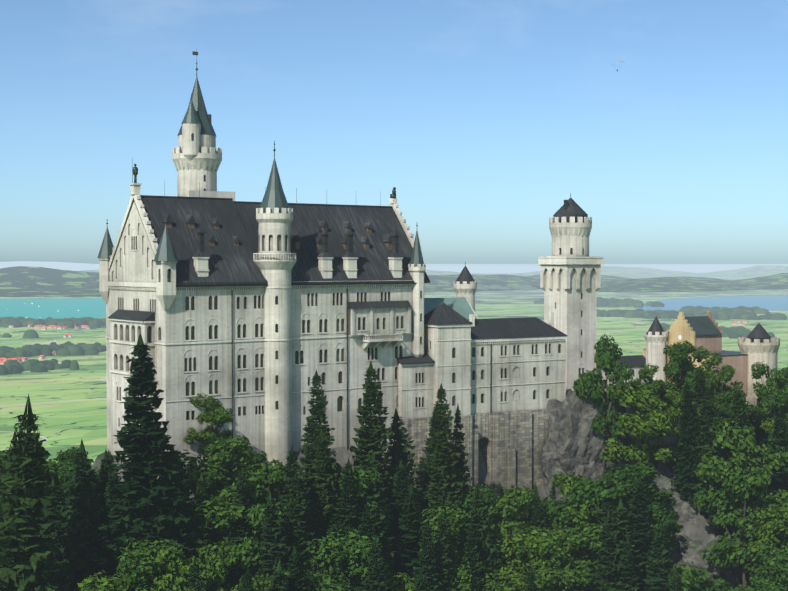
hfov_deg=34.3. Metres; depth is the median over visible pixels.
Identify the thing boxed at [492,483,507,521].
spruce tree
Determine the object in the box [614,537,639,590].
spruce tree
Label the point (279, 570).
spruce tree
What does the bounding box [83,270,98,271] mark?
hill
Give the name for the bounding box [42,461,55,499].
spruce tree
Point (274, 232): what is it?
palas stair tower
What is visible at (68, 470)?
beech tree
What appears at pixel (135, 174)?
palas statues
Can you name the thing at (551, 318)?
kemenate chimneys
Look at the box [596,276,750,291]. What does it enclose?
hill
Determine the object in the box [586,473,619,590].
spruce tree
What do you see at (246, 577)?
spruce tree
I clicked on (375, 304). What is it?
palas bay roof
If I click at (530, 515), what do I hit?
spruce tree
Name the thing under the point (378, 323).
bay glass
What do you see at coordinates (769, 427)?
beech tree
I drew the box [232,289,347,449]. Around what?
palas downpipes
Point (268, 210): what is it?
palas stair tower trim
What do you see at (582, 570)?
beech tree
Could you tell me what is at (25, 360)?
village house walls
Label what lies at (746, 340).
gatehouse tower battlements
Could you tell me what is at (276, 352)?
stair tower glass
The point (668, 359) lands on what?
ochre gatehouse
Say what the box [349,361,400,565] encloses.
spruce tree
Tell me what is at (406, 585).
beech tree
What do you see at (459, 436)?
spruce tree
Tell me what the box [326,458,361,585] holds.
spruce tree
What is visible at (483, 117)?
sky
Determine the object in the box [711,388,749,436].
beech tree
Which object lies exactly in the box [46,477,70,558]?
spruce tree
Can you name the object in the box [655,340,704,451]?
beech tree
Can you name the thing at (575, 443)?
kemenate pillar rock
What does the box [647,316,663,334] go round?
stair turret roof
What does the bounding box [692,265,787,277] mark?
hill
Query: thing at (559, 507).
beech tree
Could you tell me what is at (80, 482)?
spruce tree
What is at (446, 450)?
spruce tree
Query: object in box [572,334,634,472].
beech tree
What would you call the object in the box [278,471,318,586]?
spruce tree
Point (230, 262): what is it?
palas roof
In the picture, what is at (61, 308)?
lake forggensee
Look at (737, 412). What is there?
spruce tree
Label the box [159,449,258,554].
beech tree
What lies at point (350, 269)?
palas chimneys
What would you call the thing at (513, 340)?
body trim
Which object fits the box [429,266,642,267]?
ridge
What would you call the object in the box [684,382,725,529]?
spruce tree
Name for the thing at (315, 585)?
beech tree
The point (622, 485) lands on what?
beech tree
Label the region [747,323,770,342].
gatehouse tower roofs
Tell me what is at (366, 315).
bay trim
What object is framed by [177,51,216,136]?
palas tower spire
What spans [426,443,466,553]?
spruce tree
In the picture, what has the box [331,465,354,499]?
beech tree
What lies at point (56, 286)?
hill
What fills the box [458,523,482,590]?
spruce tree
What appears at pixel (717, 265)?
ridge
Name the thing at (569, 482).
beech tree
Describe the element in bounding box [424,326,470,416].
tower
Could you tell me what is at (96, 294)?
hill
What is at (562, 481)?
beech tree
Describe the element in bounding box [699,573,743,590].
beech tree
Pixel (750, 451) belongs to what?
beech tree
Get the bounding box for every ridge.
[0,261,98,270]
[426,267,539,272]
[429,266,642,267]
[476,266,740,272]
[643,264,787,266]
[725,265,787,267]
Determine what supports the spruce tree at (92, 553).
on the castle rock terrain
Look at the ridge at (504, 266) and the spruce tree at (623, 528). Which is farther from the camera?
the ridge at (504, 266)
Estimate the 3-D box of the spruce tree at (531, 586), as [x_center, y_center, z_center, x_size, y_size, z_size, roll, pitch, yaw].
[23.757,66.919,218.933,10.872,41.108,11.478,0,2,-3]
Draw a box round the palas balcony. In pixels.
[362,333,402,349]
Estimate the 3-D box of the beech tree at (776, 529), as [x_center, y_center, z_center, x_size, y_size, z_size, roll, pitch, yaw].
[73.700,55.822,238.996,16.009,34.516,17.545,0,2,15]
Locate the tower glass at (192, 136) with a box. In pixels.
[191,133,205,190]
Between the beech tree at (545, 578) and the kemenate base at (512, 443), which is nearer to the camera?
the beech tree at (545, 578)
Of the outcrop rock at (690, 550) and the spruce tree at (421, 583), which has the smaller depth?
the spruce tree at (421, 583)
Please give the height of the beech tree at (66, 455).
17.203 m
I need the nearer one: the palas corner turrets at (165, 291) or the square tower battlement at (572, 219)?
the palas corner turrets at (165, 291)
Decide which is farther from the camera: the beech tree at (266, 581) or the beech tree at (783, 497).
the beech tree at (783, 497)
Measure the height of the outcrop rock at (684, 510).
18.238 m
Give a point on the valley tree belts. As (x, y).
(10, 366)
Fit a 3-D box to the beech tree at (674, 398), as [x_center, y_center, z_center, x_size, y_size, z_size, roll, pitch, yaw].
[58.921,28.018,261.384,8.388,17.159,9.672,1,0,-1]
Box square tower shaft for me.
[540,264,600,391]
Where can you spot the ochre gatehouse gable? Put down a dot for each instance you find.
(682, 327)
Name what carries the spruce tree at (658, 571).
on the castle rock terrain
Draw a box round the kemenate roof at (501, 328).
[468,317,567,339]
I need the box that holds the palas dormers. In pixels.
[164,222,391,249]
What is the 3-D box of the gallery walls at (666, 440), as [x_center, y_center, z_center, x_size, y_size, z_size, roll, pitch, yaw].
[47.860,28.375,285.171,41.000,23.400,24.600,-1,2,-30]
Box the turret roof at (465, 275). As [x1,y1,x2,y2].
[455,262,474,283]
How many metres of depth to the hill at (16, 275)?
8965.34 m
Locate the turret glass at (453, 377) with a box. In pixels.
[452,348,454,405]
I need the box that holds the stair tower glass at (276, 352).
[275,296,277,408]
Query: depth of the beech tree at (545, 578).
228.38 m
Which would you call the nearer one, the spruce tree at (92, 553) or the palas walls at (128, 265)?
the spruce tree at (92, 553)
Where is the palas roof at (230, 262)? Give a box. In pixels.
[140,195,429,285]
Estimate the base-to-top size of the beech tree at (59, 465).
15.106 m
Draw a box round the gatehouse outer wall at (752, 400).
[717,396,758,434]
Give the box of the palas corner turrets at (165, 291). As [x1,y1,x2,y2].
[98,258,425,357]
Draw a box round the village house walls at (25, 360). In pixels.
[0,322,748,364]
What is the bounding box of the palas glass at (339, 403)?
[160,292,400,419]
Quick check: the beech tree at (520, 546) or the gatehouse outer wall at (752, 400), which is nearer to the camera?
the beech tree at (520, 546)
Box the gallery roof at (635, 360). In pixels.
[596,355,645,367]
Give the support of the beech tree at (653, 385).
on the castle rock terrain
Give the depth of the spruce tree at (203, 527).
201.24 m
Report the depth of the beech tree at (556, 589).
230.43 m
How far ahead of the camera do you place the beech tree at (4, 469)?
222.82 m
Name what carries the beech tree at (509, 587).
on the castle rock terrain
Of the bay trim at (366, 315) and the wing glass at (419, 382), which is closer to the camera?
the bay trim at (366, 315)
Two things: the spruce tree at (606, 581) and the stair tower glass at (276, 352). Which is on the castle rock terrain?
the spruce tree at (606, 581)
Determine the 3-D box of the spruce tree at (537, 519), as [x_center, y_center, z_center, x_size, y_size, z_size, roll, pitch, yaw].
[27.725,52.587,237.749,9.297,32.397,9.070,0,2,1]
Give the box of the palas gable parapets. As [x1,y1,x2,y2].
[109,183,414,281]
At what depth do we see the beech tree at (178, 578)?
192.69 m
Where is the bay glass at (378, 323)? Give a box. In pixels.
[358,316,402,329]
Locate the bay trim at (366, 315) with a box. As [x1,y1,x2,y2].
[357,309,404,330]
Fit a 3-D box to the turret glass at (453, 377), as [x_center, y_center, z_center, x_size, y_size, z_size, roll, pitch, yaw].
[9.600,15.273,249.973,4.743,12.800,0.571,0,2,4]
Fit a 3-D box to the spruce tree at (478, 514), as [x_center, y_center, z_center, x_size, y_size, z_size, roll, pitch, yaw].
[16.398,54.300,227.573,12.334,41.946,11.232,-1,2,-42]
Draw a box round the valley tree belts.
[0,284,786,374]
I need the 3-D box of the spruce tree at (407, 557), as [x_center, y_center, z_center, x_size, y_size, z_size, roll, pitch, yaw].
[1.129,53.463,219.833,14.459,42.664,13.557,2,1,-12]
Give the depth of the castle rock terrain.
253.70 m
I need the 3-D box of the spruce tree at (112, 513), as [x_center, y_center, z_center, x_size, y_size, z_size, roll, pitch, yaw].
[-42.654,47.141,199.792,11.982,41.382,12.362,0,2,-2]
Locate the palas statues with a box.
[132,164,395,197]
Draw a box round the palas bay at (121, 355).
[110,320,154,462]
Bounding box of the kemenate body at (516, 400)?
[471,339,565,413]
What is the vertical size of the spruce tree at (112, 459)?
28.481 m
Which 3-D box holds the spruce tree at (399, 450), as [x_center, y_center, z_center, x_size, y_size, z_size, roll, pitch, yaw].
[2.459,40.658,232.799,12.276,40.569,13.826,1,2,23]
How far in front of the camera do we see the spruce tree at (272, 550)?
198.24 m
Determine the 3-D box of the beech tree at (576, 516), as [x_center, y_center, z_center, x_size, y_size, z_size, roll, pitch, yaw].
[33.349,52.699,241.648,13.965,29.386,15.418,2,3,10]
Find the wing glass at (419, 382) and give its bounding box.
[416,373,422,406]
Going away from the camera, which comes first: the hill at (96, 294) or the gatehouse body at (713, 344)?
the gatehouse body at (713, 344)
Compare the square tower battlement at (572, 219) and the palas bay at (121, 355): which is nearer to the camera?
the palas bay at (121, 355)
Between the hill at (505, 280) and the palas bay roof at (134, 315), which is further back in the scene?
the hill at (505, 280)
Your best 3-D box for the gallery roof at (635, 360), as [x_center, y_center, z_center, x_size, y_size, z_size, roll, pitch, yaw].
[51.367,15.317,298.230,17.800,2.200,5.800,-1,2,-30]
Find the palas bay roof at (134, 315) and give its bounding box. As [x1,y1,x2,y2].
[108,309,154,320]
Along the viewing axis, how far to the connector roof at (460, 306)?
262.92 m
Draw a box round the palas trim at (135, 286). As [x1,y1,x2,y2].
[105,228,413,401]
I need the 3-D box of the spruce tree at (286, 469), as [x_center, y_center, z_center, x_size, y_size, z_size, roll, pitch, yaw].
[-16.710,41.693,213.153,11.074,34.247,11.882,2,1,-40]
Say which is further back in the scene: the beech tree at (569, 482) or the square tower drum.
the square tower drum
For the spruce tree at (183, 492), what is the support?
on the castle rock terrain
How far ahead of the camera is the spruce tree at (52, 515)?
201.78 m
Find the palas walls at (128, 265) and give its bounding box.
[106,202,412,478]
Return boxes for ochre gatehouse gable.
[667,312,694,353]
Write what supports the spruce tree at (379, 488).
on the castle rock terrain
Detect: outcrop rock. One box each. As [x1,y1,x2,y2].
[273,486,284,506]
[648,474,696,526]
[675,535,741,587]
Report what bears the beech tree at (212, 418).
on the castle rock terrain
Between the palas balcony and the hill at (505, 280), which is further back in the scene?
the hill at (505, 280)
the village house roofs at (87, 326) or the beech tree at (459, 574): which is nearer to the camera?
the beech tree at (459, 574)
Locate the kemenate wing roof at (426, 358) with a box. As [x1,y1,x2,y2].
[395,351,434,363]
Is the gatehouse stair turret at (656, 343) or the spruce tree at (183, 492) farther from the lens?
the gatehouse stair turret at (656, 343)
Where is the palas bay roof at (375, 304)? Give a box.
[348,301,411,308]
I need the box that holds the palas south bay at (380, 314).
[350,307,410,334]
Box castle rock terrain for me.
[92,441,771,590]
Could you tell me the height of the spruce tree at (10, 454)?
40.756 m
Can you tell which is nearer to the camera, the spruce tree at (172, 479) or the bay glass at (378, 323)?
the spruce tree at (172, 479)
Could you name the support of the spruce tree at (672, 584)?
on the castle rock terrain
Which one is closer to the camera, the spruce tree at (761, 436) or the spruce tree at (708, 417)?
the spruce tree at (708, 417)
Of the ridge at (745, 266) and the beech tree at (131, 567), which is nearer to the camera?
the beech tree at (131, 567)
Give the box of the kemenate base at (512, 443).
[397,409,548,502]
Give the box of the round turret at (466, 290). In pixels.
[453,281,476,311]
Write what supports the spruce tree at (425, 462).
on the castle rock terrain
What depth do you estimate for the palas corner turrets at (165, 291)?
234.70 m
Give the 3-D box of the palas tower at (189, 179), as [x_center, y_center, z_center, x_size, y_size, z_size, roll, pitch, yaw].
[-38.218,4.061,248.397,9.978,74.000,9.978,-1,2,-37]
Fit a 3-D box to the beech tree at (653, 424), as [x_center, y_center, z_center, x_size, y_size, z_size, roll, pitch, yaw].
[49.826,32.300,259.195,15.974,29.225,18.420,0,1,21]
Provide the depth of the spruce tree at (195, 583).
188.37 m
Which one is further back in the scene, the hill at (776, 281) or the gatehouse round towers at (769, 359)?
the hill at (776, 281)
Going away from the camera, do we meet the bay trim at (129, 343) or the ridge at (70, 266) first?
the bay trim at (129, 343)
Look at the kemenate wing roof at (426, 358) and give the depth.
247.21 m
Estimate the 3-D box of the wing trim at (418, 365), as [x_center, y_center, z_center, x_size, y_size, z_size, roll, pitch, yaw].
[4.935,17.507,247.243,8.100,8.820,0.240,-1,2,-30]
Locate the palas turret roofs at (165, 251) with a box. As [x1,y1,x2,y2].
[97,218,423,265]
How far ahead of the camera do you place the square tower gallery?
286.71 m
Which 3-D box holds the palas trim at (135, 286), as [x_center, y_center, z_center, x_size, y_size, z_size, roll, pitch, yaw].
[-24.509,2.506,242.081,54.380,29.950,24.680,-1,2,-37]
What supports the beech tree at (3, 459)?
on the castle rock terrain
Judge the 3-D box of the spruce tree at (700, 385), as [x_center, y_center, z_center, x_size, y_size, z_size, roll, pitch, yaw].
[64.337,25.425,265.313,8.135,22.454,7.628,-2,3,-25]
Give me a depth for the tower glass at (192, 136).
242.59 m
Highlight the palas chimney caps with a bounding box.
[163,213,402,256]
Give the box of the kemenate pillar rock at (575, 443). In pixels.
[542,389,631,501]
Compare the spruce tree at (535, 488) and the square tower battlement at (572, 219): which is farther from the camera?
the square tower battlement at (572, 219)
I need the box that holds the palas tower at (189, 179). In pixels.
[172,123,221,196]
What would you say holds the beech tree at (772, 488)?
on the castle rock terrain
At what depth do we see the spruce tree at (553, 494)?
253.40 m
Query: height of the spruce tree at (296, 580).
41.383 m
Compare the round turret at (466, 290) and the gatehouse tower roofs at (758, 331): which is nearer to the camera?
the round turret at (466, 290)
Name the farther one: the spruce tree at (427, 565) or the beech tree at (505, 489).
the beech tree at (505, 489)
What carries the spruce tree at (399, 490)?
on the castle rock terrain
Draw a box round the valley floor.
[0,264,787,466]
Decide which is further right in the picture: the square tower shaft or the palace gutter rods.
the square tower shaft
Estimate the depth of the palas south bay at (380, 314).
242.56 m
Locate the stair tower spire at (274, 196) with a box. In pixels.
[260,140,288,212]
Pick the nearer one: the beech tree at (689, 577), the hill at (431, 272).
the beech tree at (689, 577)
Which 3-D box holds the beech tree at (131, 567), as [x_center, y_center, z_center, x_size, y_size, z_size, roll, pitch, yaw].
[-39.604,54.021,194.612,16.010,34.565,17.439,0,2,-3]
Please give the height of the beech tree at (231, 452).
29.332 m
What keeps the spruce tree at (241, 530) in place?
on the castle rock terrain
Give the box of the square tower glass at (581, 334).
[579,293,583,373]
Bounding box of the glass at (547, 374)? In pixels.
[472,344,559,402]
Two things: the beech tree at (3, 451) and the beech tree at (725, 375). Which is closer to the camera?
the beech tree at (3, 451)
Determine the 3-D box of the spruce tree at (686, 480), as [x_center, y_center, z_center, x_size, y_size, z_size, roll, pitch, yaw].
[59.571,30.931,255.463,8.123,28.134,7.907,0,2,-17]
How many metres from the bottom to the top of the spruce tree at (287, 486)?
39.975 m
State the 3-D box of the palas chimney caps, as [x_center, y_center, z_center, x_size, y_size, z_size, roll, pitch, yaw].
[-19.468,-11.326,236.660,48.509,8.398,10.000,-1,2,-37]
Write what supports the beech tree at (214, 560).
on the castle rock terrain
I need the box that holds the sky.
[0,0,787,263]
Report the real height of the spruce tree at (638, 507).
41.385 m
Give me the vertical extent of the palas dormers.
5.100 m
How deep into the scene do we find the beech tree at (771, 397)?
267.78 m
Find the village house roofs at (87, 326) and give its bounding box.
[0,320,748,362]
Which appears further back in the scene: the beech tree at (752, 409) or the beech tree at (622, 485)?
the beech tree at (752, 409)
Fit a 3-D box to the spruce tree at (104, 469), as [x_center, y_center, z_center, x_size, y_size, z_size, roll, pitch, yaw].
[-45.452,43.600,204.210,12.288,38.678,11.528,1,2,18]
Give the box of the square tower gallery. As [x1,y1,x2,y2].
[538,256,603,264]
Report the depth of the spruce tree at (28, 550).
184.13 m
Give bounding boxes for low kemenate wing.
[397,363,432,418]
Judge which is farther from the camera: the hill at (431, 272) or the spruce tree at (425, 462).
the hill at (431, 272)
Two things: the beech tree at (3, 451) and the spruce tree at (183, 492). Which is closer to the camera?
the spruce tree at (183, 492)
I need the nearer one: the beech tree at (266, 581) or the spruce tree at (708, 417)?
the beech tree at (266, 581)
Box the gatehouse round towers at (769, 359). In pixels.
[738,341,779,433]
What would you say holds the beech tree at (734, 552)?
on the castle rock terrain
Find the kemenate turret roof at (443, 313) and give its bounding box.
[424,302,472,324]
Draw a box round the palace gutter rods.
[176,181,416,286]
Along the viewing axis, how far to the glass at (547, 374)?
258.93 m
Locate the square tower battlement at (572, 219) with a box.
[549,217,591,235]
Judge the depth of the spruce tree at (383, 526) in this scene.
213.37 m
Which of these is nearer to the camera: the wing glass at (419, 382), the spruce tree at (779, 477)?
the wing glass at (419, 382)
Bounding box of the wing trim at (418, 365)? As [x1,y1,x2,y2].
[401,363,433,408]
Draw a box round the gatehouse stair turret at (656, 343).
[644,331,667,381]
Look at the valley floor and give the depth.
2810.06 m
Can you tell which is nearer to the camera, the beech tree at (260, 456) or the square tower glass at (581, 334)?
the beech tree at (260, 456)
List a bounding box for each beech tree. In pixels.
[0,444,35,460]
[0,451,11,473]
[0,465,50,492]
[44,464,102,554]
[45,458,59,476]
[46,458,79,483]
[56,446,84,467]
[74,570,131,590]
[112,534,184,590]
[135,543,228,590]
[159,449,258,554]
[184,393,233,456]
[195,435,279,539]
[196,539,239,590]
[212,459,312,581]
[239,573,274,590]
[246,450,266,467]
[275,566,350,590]
[286,525,390,590]
[321,465,390,551]
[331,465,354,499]
[381,561,418,590]
[411,503,486,590]
[449,483,517,574]
[466,485,533,569]
[475,567,508,590]
[483,524,565,590]
[494,487,516,505]
[495,573,557,590]
[505,526,582,590]
[516,495,538,524]
[522,521,604,590]
[531,478,644,578]
[545,502,597,576]
[550,471,595,529]
[552,587,584,590]
[566,476,592,486]
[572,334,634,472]
[582,476,656,558]
[600,382,675,464]
[601,461,684,556]
[627,363,661,418]
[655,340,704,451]
[664,390,702,437]
[668,561,709,590]
[691,346,743,412]
[692,416,787,581]
[693,465,787,588]
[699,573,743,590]
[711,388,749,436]
[714,388,760,429]
[732,487,787,583]
[735,543,787,590]
[743,505,787,587]
[748,362,787,429]
[758,416,787,470]
[765,455,787,497]
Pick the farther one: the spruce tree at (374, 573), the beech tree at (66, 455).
the beech tree at (66, 455)
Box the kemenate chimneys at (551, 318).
[469,312,553,326]
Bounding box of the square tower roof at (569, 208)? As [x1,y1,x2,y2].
[553,193,587,222]
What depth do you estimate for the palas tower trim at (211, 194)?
243.84 m
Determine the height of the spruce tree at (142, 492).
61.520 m
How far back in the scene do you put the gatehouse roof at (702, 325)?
293.41 m
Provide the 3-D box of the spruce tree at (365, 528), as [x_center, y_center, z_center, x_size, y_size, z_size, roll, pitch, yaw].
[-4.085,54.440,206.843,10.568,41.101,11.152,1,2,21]
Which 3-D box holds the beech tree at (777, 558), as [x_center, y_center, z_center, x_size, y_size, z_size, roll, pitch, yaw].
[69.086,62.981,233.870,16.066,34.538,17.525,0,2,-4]
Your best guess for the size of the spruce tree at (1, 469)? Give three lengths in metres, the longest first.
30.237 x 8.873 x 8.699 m
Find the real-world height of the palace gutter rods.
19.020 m
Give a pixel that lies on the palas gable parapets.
(135, 197)
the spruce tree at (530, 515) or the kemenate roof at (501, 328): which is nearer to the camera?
the spruce tree at (530, 515)
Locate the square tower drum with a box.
[549,222,591,255]
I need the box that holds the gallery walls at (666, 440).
[596,365,677,444]
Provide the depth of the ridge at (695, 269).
22026.25 m
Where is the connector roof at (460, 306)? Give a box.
[424,297,476,319]
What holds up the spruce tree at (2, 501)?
on the castle rock terrain
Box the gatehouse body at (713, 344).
[695,311,747,396]
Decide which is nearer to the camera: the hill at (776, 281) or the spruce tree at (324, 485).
the spruce tree at (324, 485)
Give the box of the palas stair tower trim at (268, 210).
[253,208,295,340]
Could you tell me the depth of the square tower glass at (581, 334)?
287.95 m
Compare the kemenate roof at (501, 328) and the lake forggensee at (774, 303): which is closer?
the kemenate roof at (501, 328)
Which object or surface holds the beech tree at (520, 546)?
on the castle rock terrain
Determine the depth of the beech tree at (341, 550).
202.84 m
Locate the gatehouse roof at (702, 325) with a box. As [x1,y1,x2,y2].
[643,316,747,355]
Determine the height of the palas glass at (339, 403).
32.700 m
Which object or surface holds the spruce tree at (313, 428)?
on the castle rock terrain
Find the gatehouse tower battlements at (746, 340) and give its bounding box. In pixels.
[738,337,779,352]
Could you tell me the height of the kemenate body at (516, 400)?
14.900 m
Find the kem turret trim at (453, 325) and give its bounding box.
[424,324,471,390]
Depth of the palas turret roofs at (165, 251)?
233.93 m
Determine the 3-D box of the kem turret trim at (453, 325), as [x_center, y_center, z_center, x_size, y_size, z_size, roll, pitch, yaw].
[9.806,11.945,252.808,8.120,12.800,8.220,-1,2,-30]
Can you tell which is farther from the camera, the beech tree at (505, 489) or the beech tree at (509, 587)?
the beech tree at (505, 489)
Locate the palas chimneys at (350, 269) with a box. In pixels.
[192,257,402,277]
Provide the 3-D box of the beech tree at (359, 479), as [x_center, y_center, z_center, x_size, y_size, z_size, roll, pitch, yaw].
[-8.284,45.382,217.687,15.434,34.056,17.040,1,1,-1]
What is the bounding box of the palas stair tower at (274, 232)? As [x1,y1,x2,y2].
[253,213,295,470]
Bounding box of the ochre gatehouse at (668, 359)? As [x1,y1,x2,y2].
[643,350,715,393]
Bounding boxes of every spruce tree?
[0,393,71,590]
[0,432,22,517]
[0,462,3,494]
[0,493,11,566]
[37,477,67,567]
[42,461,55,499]
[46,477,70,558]
[52,439,110,590]
[61,486,115,590]
[95,332,198,590]
[95,450,120,523]
[99,471,134,590]
[102,450,126,503]
[153,448,190,543]
[165,463,205,569]
[186,557,204,590]
[187,471,217,585]
[222,466,256,589]
[237,565,254,590]
[255,491,290,590]
[257,445,313,583]
[265,559,287,590]
[275,452,332,576]
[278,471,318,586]
[285,545,309,590]
[299,369,342,523]
[308,428,340,550]
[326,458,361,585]
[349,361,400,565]
[352,507,384,590]
[354,470,401,589]
[360,536,389,590]
[365,450,400,570]
[386,409,428,513]
[388,460,417,564]
[388,483,424,586]
[412,568,429,590]
[413,520,440,590]
[415,406,450,516]
[425,383,470,547]
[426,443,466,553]
[429,513,455,590]
[450,405,472,519]
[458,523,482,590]
[467,484,503,590]
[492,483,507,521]
[524,567,538,590]
[525,483,538,527]
[526,496,533,527]
[529,491,547,528]
[545,486,556,525]
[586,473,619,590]
[590,507,633,590]
[593,497,643,588]
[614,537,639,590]
[627,477,656,590]
[642,519,676,590]
[664,562,679,590]
[670,381,704,500]
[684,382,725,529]
[690,366,713,458]
[714,385,753,536]
[753,398,771,446]
[762,405,787,496]
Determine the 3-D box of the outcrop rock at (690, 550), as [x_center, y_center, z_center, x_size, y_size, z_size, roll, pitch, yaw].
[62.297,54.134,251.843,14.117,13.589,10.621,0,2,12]
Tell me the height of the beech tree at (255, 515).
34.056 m
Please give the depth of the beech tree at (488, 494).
234.01 m
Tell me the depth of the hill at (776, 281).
10114.21 m
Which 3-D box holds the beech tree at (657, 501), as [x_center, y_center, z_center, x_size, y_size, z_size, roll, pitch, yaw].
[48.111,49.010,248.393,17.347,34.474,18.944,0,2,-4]
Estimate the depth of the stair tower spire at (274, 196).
228.72 m
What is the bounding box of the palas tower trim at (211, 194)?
[172,146,234,200]
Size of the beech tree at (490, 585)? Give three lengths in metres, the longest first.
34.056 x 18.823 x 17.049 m
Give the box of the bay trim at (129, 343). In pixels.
[108,318,154,401]
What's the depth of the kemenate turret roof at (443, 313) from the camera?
250.53 m
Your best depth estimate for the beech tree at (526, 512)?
253.40 m
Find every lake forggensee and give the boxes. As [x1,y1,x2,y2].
[0,298,105,318]
[633,296,787,310]
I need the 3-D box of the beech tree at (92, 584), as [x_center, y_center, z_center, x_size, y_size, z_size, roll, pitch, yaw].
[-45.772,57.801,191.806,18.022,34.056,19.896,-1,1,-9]
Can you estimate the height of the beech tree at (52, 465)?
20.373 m
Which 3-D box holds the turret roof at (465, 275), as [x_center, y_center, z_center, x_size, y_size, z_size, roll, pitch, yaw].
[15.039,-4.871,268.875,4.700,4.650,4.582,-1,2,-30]
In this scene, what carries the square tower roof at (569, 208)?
on the square tower drum
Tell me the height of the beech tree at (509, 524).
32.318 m
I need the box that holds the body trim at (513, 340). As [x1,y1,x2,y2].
[471,336,567,402]
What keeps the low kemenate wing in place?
on the kemenate base at (512, 443)
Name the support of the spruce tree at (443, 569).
on the castle rock terrain
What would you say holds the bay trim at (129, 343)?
attached to the palas bay at (121, 355)
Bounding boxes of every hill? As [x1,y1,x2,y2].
[0,266,98,284]
[0,277,99,296]
[44,292,101,296]
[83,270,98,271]
[424,274,540,291]
[425,270,482,274]
[506,266,697,277]
[528,274,633,282]
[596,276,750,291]
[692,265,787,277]
[733,273,787,289]

